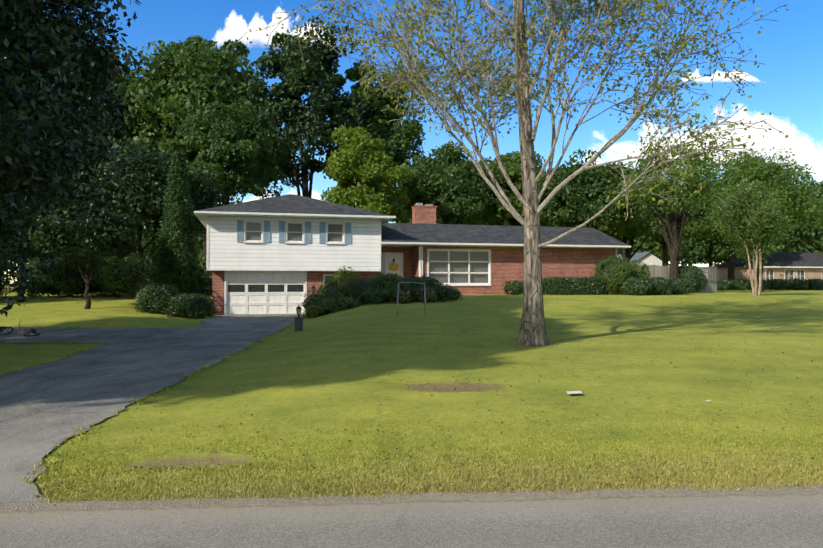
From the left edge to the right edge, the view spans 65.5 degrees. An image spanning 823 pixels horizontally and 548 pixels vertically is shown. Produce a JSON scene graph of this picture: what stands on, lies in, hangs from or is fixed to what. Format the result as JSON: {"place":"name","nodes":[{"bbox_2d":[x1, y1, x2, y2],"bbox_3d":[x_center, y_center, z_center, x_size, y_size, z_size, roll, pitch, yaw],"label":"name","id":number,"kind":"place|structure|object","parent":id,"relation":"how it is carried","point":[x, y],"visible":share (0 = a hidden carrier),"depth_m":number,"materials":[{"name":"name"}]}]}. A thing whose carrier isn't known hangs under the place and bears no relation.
{"place":"outdoors","nodes":[
{"label":"outdoors","id":0,"kind":"place"},
{"bbox_2d":[0,319,39,336],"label":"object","id":1,"kind":"object","parent":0,"point":[31,333],"visible":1,"depth_m":19.51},
{"bbox_2d":[0,314,302,502],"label":"driveway","id":2,"kind":"structure","parent":0,"point":[143,362],"depth_m":11.20,"materials":[{"name":"grey asphalt"}]},
{"bbox_2d":[0,314,305,504],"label":"grass edging","id":3,"kind":"object","parent":2,"relation":"on","point":[139,400],"visible":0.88,"depth_m":9.25,"materials":[{"name":"green plant"}]},
{"bbox_2d":[213,1,329,47],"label":"cloud","id":4,"kind":"structure","parent":0,"point":[237,28],"depth_m":1514.49,"materials":[{"name":"white"}]},
{"bbox_2d":[243,189,320,201],"bbox_3d":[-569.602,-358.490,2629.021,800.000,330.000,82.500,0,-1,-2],"label":"cloud","id":5,"kind":"structure","parent":0,"point":[315,195],"depth_m":2623.01,"materials":[{"name":"white"}]},
{"bbox_2d":[0,285,822,501],"bbox_3d":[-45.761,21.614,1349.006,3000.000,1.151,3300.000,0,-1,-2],"label":"lawn","id":6,"kind":"structure","parent":0,"point":[344,382],"depth_m":10.01,"materials":[{"name":"green plant"}]},
{"bbox_2d":[0,270,16,296],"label":"dark shrub","id":7,"kind":"object","parent":6,"relation":"on","point":[3,272],"visible":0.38,"depth_m":36.28,"materials":[{"name":"green plant"}]},
{"bbox_2d":[0,240,41,258],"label":"tree","id":8,"kind":"object","parent":6,"relation":"on","point":[24,249],"visible":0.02,"depth_m":48.77,"materials":[{"name":"green plant"}]},
{"bbox_2d":[0,182,86,301],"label":"yard tree","id":9,"kind":"object","parent":6,"relation":"on","point":[46,211],"visible":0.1,"depth_m":32.80,"materials":[{"name":"green plant"}]},
{"bbox_2d":[2,142,89,293],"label":"dark tree","id":10,"kind":"object","parent":6,"relation":"on","point":[64,189],"depth_m":41.97,"materials":[{"name":"green plant"}]},
{"bbox_2d":[16,249,116,297],"bbox_3d":[-20.525,-0.034,38.367,6.404,3.348,4.942,0,-1,-28],"label":"dark shrub","id":11,"kind":"object","parent":6,"relation":"on","point":[66,278],"visible":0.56,"depth_m":36.92,"materials":[{"name":"green plant"}]},
{"bbox_2d":[0,0,141,316],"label":"magnolia tree","id":12,"kind":"object","parent":6,"relation":"on","point":[47,64],"visible":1,"depth_m":16.60,"materials":[{"name":"green plant"}]},
{"bbox_2d":[26,205,139,308],"bbox_3d":[-15.150,-0.782,29.929,4.943,5.018,5.284,0,-1,-2],"label":"yard tree","id":13,"kind":"object","parent":6,"relation":"on","point":[106,234],"visible":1,"depth_m":28.68,"materials":[{"name":"green plant"}]},
{"bbox_2d":[15,43,178,260],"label":"oak tree","id":14,"kind":"object","parent":6,"relation":"on","point":[118,134],"visible":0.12,"depth_m":59.02,"materials":[{"name":"green plant"}]},
{"bbox_2d":[103,253,132,264],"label":"horizon tree","id":15,"kind":"object","parent":6,"relation":"on","point":[118,258],"visible":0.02,"depth_m":211.42,"materials":[{"name":"green plant"}]},
{"bbox_2d":[47,278,211,296],"bbox_3d":[-16.710,0.675,38.152,10.650,1.382,0.068,0,-1,6],"label":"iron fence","id":16,"kind":"object","parent":6,"relation":"on","point":[104,294],"visible":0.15,"depth_m":38.32,"materials":[{"name":"black metal"}]},
{"bbox_2d":[129,239,136,259],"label":"horizon tree","id":17,"kind":"object","parent":6,"relation":"on","point":[133,255],"depth_m":202.71,"materials":[{"name":"green plant"}]},
{"bbox_2d":[93,252,181,298],"bbox_3d":[-15.257,0.156,36.942,5.543,3.065,4.173,0,-1,-2],"label":"dark shrub","id":18,"kind":"object","parent":6,"relation":"on","point":[127,277],"visible":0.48,"depth_m":35.64,"materials":[{"name":"green plant"}]},
{"bbox_2d":[135,224,152,235],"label":"tree","id":19,"kind":"object","parent":6,"relation":"on","point":[150,232],"depth_m":79.21,"materials":[{"name":"green plant"}]},
{"bbox_2d":[64,135,226,259],"bbox_3d":[-17.771,-3.580,41.481,10.446,9.972,10.710,0,-1,-2],"label":"dark tree","id":20,"kind":"object","parent":6,"relation":"on","point":[138,193],"visible":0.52,"depth_m":38.71,"materials":[{"name":"green plant"}]},
{"bbox_2d":[132,280,182,315],"bbox_3d":[-11.957,1.111,30.152,2.238,1.688,2.090,0,-1,-2],"label":"bush","id":21,"kind":"object","parent":6,"relation":"on","point":[152,297],"visible":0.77,"depth_m":29.54,"materials":[{"name":"green plant"}]},
{"bbox_2d":[136,232,201,262],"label":"horizon tree","id":22,"kind":"object","parent":6,"relation":"on","point":[150,246],"visible":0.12,"depth_m":164.44,"materials":[{"name":"green plant"}]},
{"bbox_2d":[143,149,211,295],"bbox_3d":[-11.542,-2.167,32.271,3.133,8.277,2.838,0,-1,-2],"label":"conifer tree","id":23,"kind":"object","parent":6,"relation":"on","point":[177,249],"visible":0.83,"depth_m":31.78,"materials":[{"name":"green plant"}]},
{"bbox_2d":[161,293,217,317],"bbox_3d":[-10.237,1.449,29.504,2.326,1.295,2.244,0,-1,-2],"label":"bush","id":24,"kind":"object","parent":6,"relation":"on","point":[192,305],"visible":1,"depth_m":28.84,"materials":[{"name":"green plant"}]},
{"bbox_2d":[116,35,281,262],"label":"oak tree","id":25,"kind":"object","parent":6,"relation":"on","point":[193,75],"visible":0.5,"depth_m":56.22,"materials":[{"name":"green plant"}]},
{"bbox_2d":[191,257,211,295],"bbox_3d":[-13.092,0.204,40.045,4.010,2.534,3.458,0,-1,-19],"label":"dark shrub","id":26,"kind":"object","parent":6,"relation":"on","point":[209,272],"visible":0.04,"depth_m":38.93,"materials":[{"name":"green plant"}]},
{"bbox_2d":[194,196,240,260],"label":"horizon tree","id":27,"kind":"object","parent":6,"relation":"on","point":[200,244],"visible":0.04,"depth_m":145.41,"materials":[{"name":"green plant"}]},
{"bbox_2d":[178,98,282,205],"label":"tree","id":28,"kind":"object","parent":6,"relation":"on","point":[241,172],"visible":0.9,"depth_m":46.20,"materials":[{"name":"green plant"}]},
{"bbox_2d":[294,305,303,330],"bbox_3d":[-3.769,1.477,21.419,0.280,0.946,0.280,0,-1,-2],"label":"lamp post","id":29,"kind":"object","parent":6,"relation":"on","point":[298,323],"visible":1,"depth_m":21.30,"materials":[{"name":"black metal"}]},
{"bbox_2d":[237,17,369,197],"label":"tall tree","id":30,"kind":"object","parent":6,"relation":"on","point":[323,83],"visible":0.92,"depth_m":51.87,"materials":[{"name":"green plant"}]},
{"bbox_2d":[303,305,324,317],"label":"bush","id":31,"kind":"object","parent":6,"relation":"on","point":[311,311],"visible":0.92,"depth_m":28.87,"materials":[{"name":"green plant"}]},
{"bbox_2d":[301,289,326,314],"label":"shrub","id":32,"kind":"object","parent":6,"relation":"on","point":[306,300],"visible":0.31,"depth_m":30.86,"materials":[{"name":"green plant"}]},
{"bbox_2d":[305,295,328,314],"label":"entry shrub","id":33,"kind":"object","parent":6,"relation":"on","point":[314,301],"visible":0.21,"depth_m":29.72,"materials":[{"name":"green plant"}]},
{"bbox_2d":[317,296,340,313],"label":"entry shrub","id":34,"kind":"object","parent":6,"relation":"on","point":[327,305],"visible":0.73,"depth_m":28.87,"materials":[{"name":"green plant"}]},
{"bbox_2d":[318,277,343,295],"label":"bush","id":35,"kind":"object","parent":6,"relation":"on","point":[330,283],"visible":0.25,"depth_m":31.94,"materials":[{"name":"green plant"}]},
{"bbox_2d":[323,284,343,297],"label":"entry shrub","id":36,"kind":"object","parent":6,"relation":"on","point":[331,292],"visible":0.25,"depth_m":30.59,"materials":[{"name":"green plant"}]},
{"bbox_2d":[334,299,345,309],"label":"azalea shrub","id":37,"kind":"object","parent":6,"relation":"on","point":[339,304],"visible":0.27,"depth_m":28.85,"materials":[{"name":"green plant"}]},
{"bbox_2d":[333,292,347,301],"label":"entry shrub","id":38,"kind":"object","parent":6,"relation":"on","point":[342,296],"visible":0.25,"depth_m":29.22,"materials":[{"name":"green plant"}]},
{"bbox_2d":[330,265,359,285],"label":"shrub","id":39,"kind":"object","parent":6,"relation":"on","point":[340,271],"visible":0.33,"depth_m":32.71,"materials":[{"name":"green plant"}]},
{"bbox_2d":[339,296,361,308],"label":"bush","id":40,"kind":"object","parent":6,"relation":"on","point":[348,302],"visible":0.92,"depth_m":28.34,"materials":[{"name":"green plant"}]},
{"bbox_2d":[337,276,380,302],"bbox_3d":[-2.301,0.745,29.853,2.011,1.320,2.016,1,-1,-40],"label":"entry shrub","id":41,"kind":"object","parent":6,"relation":"on","point":[355,288],"visible":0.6,"depth_m":29.34,"materials":[{"name":"green plant"}]},
{"bbox_2d":[320,125,414,220],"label":"yellow tree","id":42,"kind":"object","parent":6,"relation":"on","point":[359,157],"visible":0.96,"depth_m":44.18,"materials":[{"name":"green plant"}]},
{"bbox_2d":[321,59,426,183],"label":"tall tree","id":43,"kind":"object","parent":6,"relation":"on","point":[402,136],"visible":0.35,"depth_m":53.72,"materials":[{"name":"green plant"}]},
{"bbox_2d":[358,287,389,303],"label":"entry shrub","id":44,"kind":"object","parent":6,"relation":"on","point":[367,296],"visible":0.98,"depth_m":28.48,"materials":[{"name":"green plant"}]},
{"bbox_2d":[376,286,391,301],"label":"entry shrub","id":45,"kind":"object","parent":6,"relation":"on","point":[384,290],"visible":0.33,"depth_m":29.22,"materials":[{"name":"green plant"}]},
{"bbox_2d":[370,272,401,288],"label":"entry shrub","id":46,"kind":"object","parent":6,"relation":"on","point":[382,280],"visible":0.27,"depth_m":30.69,"materials":[{"name":"green plant"}]},
{"bbox_2d":[384,279,413,301],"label":"entry shrub","id":47,"kind":"object","parent":6,"relation":"on","point":[392,288],"visible":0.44,"depth_m":29.46,"materials":[{"name":"green plant"}]},
{"bbox_2d":[391,291,413,303],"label":"azalea shrub","id":48,"kind":"object","parent":6,"relation":"on","point":[403,297],"visible":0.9,"depth_m":28.72,"materials":[{"name":"green plant"}]},
{"bbox_2d":[0,294,822,489],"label":"fallen leaves","id":49,"kind":"object","parent":6,"relation":"on","point":[297,481],"visible":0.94,"depth_m":9.22,"materials":[{"name":"brown plant"}]},
{"bbox_2d":[397,282,426,315],"bbox_3d":[0.001,0.904,22.957,1.044,1.240,0.747,0,-1,-2],"label":"metal frame","id":50,"kind":"object","parent":6,"relation":"on","point":[407,292],"visible":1,"depth_m":22.93,"materials":[{"name":"metal"}]},
{"bbox_2d":[194,194,630,314],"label":"split level house","id":51,"kind":"structure","parent":6,"relation":"on","point":[282,254],"depth_m":33.53,"materials":[{"name":"brick"}]},
{"bbox_2d":[308,284,317,296],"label":"lamp brick pier","id":52,"kind":"structure","parent":51,"relation":"attached to","point":[313,287],"depth_m":31.14,"materials":[{"name":"black metal"}]},
{"bbox_2d":[389,274,443,299],"bbox_3d":[0.250,0.659,30.379,2.602,1.340,2.261,0,-1,-2],"label":"entry shrub","id":53,"kind":"object","parent":6,"relation":"on","point":[427,281],"visible":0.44,"depth_m":29.70,"materials":[{"name":"green plant"}]},
{"bbox_2d":[411,286,438,302],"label":"flower shrub","id":54,"kind":"object","parent":6,"relation":"on","point":[431,295],"visible":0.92,"depth_m":29.11,"materials":[{"name":"green plant"}]},
{"bbox_2d":[35,394,822,503],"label":"grass blades","id":55,"kind":"object","parent":6,"relation":"on","point":[140,491],"visible":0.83,"depth_m":5.49,"materials":[{"name":"green plant"}]},
{"bbox_2d":[390,200,488,224],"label":"tree","id":56,"kind":"object","parent":6,"relation":"on","point":[439,220],"visible":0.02,"depth_m":82.45,"materials":[{"name":"green plant"}]},
{"bbox_2d":[431,283,452,301],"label":"entry shrub","id":57,"kind":"object","parent":6,"relation":"on","point":[444,293],"visible":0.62,"depth_m":29.56,"materials":[{"name":"green plant"}]},
{"bbox_2d":[397,139,496,224],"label":"oak tree","id":58,"kind":"object","parent":6,"relation":"on","point":[445,185],"visible":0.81,"depth_m":48.49,"materials":[{"name":"green plant"}]},
{"bbox_2d":[447,287,462,300],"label":"bush","id":59,"kind":"object","parent":6,"relation":"on","point":[456,292],"visible":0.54,"depth_m":30.36,"materials":[{"name":"green plant"}]},
{"bbox_2d":[232,0,790,345],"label":"lawn tree","id":60,"kind":"object","parent":6,"relation":"on","point":[532,332],"visible":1,"depth_m":14.16,"materials":[{"name":"brown plant"}]},
{"bbox_2d":[503,280,523,294],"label":"shrub","id":61,"kind":"object","parent":6,"relation":"on","point":[516,287],"visible":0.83,"depth_m":34.56,"materials":[{"name":"green plant"}]},
{"bbox_2d":[465,150,568,226],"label":"tree","id":62,"kind":"object","parent":6,"relation":"on","point":[497,210],"visible":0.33,"depth_m":51.04,"materials":[{"name":"green plant"}]},
{"bbox_2d":[492,198,561,226],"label":"tree","id":63,"kind":"object","parent":6,"relation":"on","point":[503,223],"visible":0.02,"depth_m":85.30,"materials":[{"name":"green plant"}]},
{"bbox_2d":[542,276,613,294],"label":"hedge","id":64,"kind":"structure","parent":6,"relation":"on","point":[557,285],"depth_m":34.84,"materials":[{"name":"green plant"}]},
{"bbox_2d":[540,148,656,235],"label":"oak tree","id":65,"kind":"object","parent":6,"relation":"on","point":[584,188],"visible":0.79,"depth_m":48.77,"materials":[{"name":"green plant"}]},
{"bbox_2d":[592,254,633,294],"bbox_3d":[11.418,0.030,36.028,2.460,2.570,2.352,0,-1,23],"label":"shrub","id":66,"kind":"object","parent":6,"relation":"on","point":[615,272],"visible":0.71,"depth_m":35.42,"materials":[{"name":"green plant"}]},
{"bbox_2d":[578,174,677,262],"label":"tree","id":67,"kind":"object","parent":6,"relation":"on","point":[648,228],"visible":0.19,"depth_m":58.50,"materials":[{"name":"green plant"}]},
{"bbox_2d":[618,276,654,295],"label":"shrub","id":68,"kind":"object","parent":6,"relation":"on","point":[633,286],"visible":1,"depth_m":34.30,"materials":[{"name":"green plant"}]},
{"bbox_2d":[566,391,711,400],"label":"paper litter","id":69,"kind":"object","parent":6,"relation":"on","point":[571,392],"visible":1,"depth_m":8.60,"materials":[{"name":"white paper"}]},
{"bbox_2d":[629,257,651,279],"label":"shrub","id":70,"kind":"object","parent":6,"relation":"on","point":[639,271],"visible":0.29,"depth_m":36.60,"materials":[{"name":"green plant"}]},
{"bbox_2d":[617,252,669,276],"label":"house","id":71,"kind":"structure","parent":6,"relation":"on","point":[649,258],"depth_m":86.84,"materials":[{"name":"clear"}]},
{"bbox_2d":[618,236,683,258],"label":"horizon tree","id":72,"kind":"object","parent":6,"relation":"on","point":[656,248],"visible":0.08,"depth_m":171.60,"materials":[{"name":"green plant"}]},
{"bbox_2d":[647,277,675,294],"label":"shrub","id":73,"kind":"object","parent":6,"relation":"on","point":[662,286],"visible":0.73,"depth_m":34.93,"materials":[{"name":"green plant"}]},
{"bbox_2d":[589,132,744,278],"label":"yard tree","id":74,"kind":"object","parent":6,"relation":"on","point":[675,230],"visible":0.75,"depth_m":41.50,"materials":[{"name":"green plant"}]},
{"bbox_2d":[618,265,716,292],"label":"wooden fence","id":75,"kind":"object","parent":6,"relation":"on","point":[655,270],"visible":0.15,"depth_m":44.17,"materials":[{"name":"grey wood"}]},
{"bbox_2d":[634,187,716,265],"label":"tree","id":76,"kind":"object","parent":6,"relation":"on","point":[690,230],"visible":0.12,"depth_m":70.60,"materials":[{"name":"green plant"}]},
{"bbox_2d":[668,247,685,261],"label":"horizon tree","id":77,"kind":"object","parent":6,"relation":"on","point":[679,257],"depth_m":205.64,"materials":[{"name":"green plant"}]},
{"bbox_2d":[669,277,694,294],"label":"shrub","id":78,"kind":"object","parent":6,"relation":"on","point":[683,286],"visible":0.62,"depth_m":35.88,"materials":[{"name":"green plant"}]},
{"bbox_2d":[669,242,694,265],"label":"horizon tree","id":79,"kind":"object","parent":6,"relation":"on","point":[682,262],"visible":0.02,"depth_m":221.81,"materials":[{"name":"green plant"}]},
{"bbox_2d":[656,169,729,266],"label":"tree","id":80,"kind":"object","parent":6,"relation":"on","point":[705,242],"visible":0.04,"depth_m":96.28,"materials":[{"name":"green plant"}]},
{"bbox_2d":[679,263,709,292],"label":"shrub","id":81,"kind":"object","parent":6,"relation":"on","point":[695,275],"visible":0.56,"depth_m":42.39,"materials":[{"name":"green plant"}]},
{"bbox_2d":[684,241,746,265],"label":"horizon tree","id":82,"kind":"object","parent":6,"relation":"on","point":[701,257],"visible":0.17,"depth_m":216.05,"materials":[{"name":"green plant"}]},
{"bbox_2d":[717,278,733,289],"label":"neighbour shrub","id":83,"kind":"object","parent":6,"relation":"on","point":[724,284],"visible":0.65,"depth_m":55.99,"materials":[{"name":"green plant"}]},
{"bbox_2d":[695,180,787,279],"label":"tree","id":84,"kind":"object","parent":6,"relation":"on","point":[731,258],"visible":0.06,"depth_m":79.11,"materials":[{"name":"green plant"}]},
{"bbox_2d":[731,278,753,289],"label":"neighbour shrub","id":85,"kind":"object","parent":6,"relation":"on","point":[741,284],"visible":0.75,"depth_m":56.35,"materials":[{"name":"green plant"}]},
{"bbox_2d":[700,171,797,295],"bbox_3d":[17.777,-2.157,33.429,4.523,6.699,5.436,0,-1,-2],"label":"crape myrtle tree","id":86,"kind":"object","parent":6,"relation":"on","point":[754,215],"visible":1,"depth_m":33.22,"materials":[{"name":"green plant"}]},
{"bbox_2d":[689,146,822,291],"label":"yard tree","id":87,"kind":"object","parent":6,"relation":"on","point":[776,175],"visible":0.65,"depth_m":48.96,"materials":[{"name":"green plant"}]},
{"bbox_2d":[750,278,771,289],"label":"neighbour shrub","id":88,"kind":"object","parent":6,"relation":"on","point":[767,284],"visible":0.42,"depth_m":56.70,"materials":[{"name":"green plant"}]},
{"bbox_2d":[711,252,822,281],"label":"neighboring house","id":89,"kind":"structure","parent":6,"relation":"on","point":[798,265],"depth_m":79.55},
{"bbox_2d":[733,233,822,258],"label":"horizon tree","id":90,"kind":"object","parent":6,"relation":"on","point":[809,249],"visible":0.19,"depth_m":137.42,"materials":[{"name":"green plant"}]},
{"bbox_2d":[769,278,790,289],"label":"neighbour shrub","id":91,"kind":"object","parent":6,"relation":"on","point":[779,284],"visible":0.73,"depth_m":57.00,"materials":[{"name":"green plant"}]},
{"bbox_2d":[788,278,809,289],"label":"neighbour shrub","id":92,"kind":"object","parent":6,"relation":"on","point":[798,284],"visible":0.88,"depth_m":57.32,"materials":[{"name":"green plant"}]},
{"bbox_2d":[777,180,822,251],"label":"tree","id":93,"kind":"object","parent":6,"relation":"on","point":[800,235],"visible":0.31,"depth_m":86.22,"materials":[{"name":"green plant"}]},
{"bbox_2d":[807,278,822,289],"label":"neighbour shrub","id":94,"kind":"object","parent":6,"relation":"on","point":[815,284],"visible":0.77,"depth_m":57.66,"materials":[{"name":"green plant"}]},
{"bbox_2d":[813,206,822,229],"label":"tree","id":95,"kind":"object","parent":6,"relation":"on","point":[820,227],"visible":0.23,"depth_m":70.92,"materials":[{"name":"green plant"}]},
{"bbox_2d":[0,493,822,547],"bbox_3d":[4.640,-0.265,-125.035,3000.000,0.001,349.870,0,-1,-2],"label":"street","id":96,"kind":"structure","parent":0,"point":[772,521],"depth_m":4.32,"materials":[{"name":"grey asphalt"}]},
{"bbox_2d":[0,482,822,512],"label":"road shoulder","id":97,"kind":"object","parent":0,"point":[106,505],"depth_m":4.85},
{"bbox_2d":[4,0,822,283],"label":"sky","id":98,"kind":"structure","parent":0,"point":[790,47],"materials":[{"name":"blue"}]},
{"bbox_2d":[566,81,822,181],"bbox_3d":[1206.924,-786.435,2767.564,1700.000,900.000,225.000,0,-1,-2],"label":"cloud","id":99,"kind":"structure","parent":0,"point":[803,150],"depth_m":2712.86,"materials":[{"name":"white"}]},
{"bbox_2d":[681,68,760,82],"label":"cloud","id":100,"kind":"structure","parent":0,"point":[722,78],"depth_m":2564.33,"materials":[{"name":"white"}]},
{"bbox_2d":[796,139,822,183],"bbox_3d":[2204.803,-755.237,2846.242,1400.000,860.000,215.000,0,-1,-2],"label":"cloud","id":101,"kind":"structure","parent":0,"point":[818,177],"depth_m":2740.24,"materials":[{"name":"white"}]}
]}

